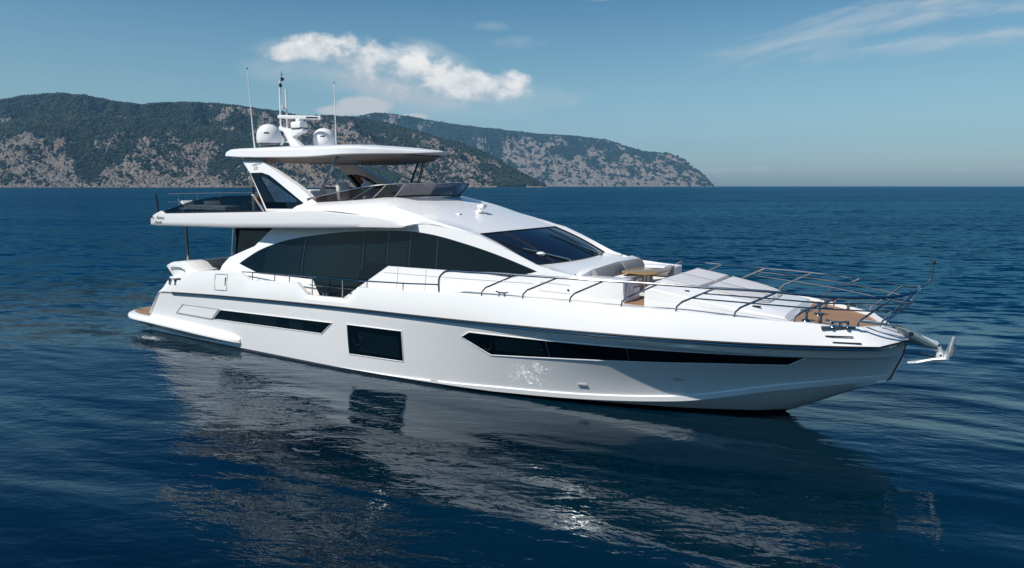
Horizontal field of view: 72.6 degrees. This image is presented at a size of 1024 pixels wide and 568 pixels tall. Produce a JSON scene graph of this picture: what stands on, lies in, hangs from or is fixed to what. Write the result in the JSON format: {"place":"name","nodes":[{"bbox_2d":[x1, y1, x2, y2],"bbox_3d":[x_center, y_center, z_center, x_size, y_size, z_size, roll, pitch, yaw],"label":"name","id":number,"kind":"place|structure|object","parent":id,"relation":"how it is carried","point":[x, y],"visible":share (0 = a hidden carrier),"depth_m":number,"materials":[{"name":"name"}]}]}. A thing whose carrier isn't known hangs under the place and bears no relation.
{"place":"outdoors","nodes":[
{"label":"outdoors","id":0,"kind":"place"},
{"bbox_2d":[0,115,412,186],"bbox_3d":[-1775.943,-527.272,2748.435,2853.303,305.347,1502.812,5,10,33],"label":"hill","id":1,"kind":"structure","parent":0,"point":[62,168],"depth_m":2495.93,"materials":[{"name":"grey stone"}]},
{"bbox_2d":[0,113,415,185],"bbox_3d":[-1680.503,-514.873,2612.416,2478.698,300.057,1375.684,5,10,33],"label":"hillside vegetation","id":2,"kind":"object","parent":1,"relation":"on","point":[118,123],"visible":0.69,"depth_m":2606.97,"materials":[{"name":"green plant"}]},
{"bbox_2d":[0,115,416,185],"bbox_3d":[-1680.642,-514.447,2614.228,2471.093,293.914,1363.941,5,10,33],"label":"rocks","id":3,"kind":"object","parent":1,"relation":"on","point":[193,166],"visible":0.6,"depth_m":2539.01,"materials":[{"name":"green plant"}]},
{"bbox_2d":[256,191,264,210],"bbox_3d":[-9.999,-3.208,27.261,0.563,0.889,0.572,2,8,13],"label":"flybridge chair","id":4,"kind":"object","parent":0,"point":[258,199],"visible":0.09,"depth_m":27.03,"materials":[{"name":"brown metal"}]},
{"bbox_2d":[0,92,546,186],"bbox_3d":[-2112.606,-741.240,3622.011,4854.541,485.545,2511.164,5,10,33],"label":"coastal hill","id":5,"kind":"structure","parent":0,"point":[347,132],"depth_m":3072.47,"materials":[{"name":"green plant"}]},
{"bbox_2d":[0,186,1023,567],"bbox_3d":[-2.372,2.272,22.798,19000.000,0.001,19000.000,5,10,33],"label":"water","id":6,"kind":"structure","parent":0,"point":[126,440],"depth_m":15.43,"materials":[{"name":"blue liquid"}]},
{"bbox_2d":[128,68,956,411],"bbox_3d":[-2.030,-1.881,21.989,27.513,10.651,7.060,5,10,33],"label":"motor yacht","id":7,"kind":"object","parent":6,"relation":"on","point":[428,284],"visible":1,"depth_m":18.73,"materials":[{"name":"paint"}]},
{"bbox_2d":[245,186,255,196],"bbox_3d":[-9.099,-3.062,25.383,1.235,1.022,0.148,2,8,11],"label":"railing","id":8,"kind":"object","parent":7,"relation":"on","point":[253,190],"visible":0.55,"depth_m":25.36,"materials":[{"name":"white metal"}]},
{"bbox_2d":[621,267,670,291],"bbox_3d":[3.574,-0.079,18.715,1.020,0.595,1.456,5,10,33],"label":"pedestal table","id":9,"kind":"object","parent":7,"relation":"on","point":[645,272],"visible":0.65,"depth_m":18.58,"materials":[{"name":"brown wood"}]},
{"bbox_2d":[0,0,1023,185],"label":"sky","id":10,"kind":"structure","parent":0,"point":[745,92],"materials":[{"name":"blue"}]},
{"bbox_2d":[355,112,713,186],"bbox_3d":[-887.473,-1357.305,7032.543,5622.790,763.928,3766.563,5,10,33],"label":"headland","id":11,"kind":"structure","parent":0,"point":[581,166],"depth_m":6258.56,"materials":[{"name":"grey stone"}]}
]}

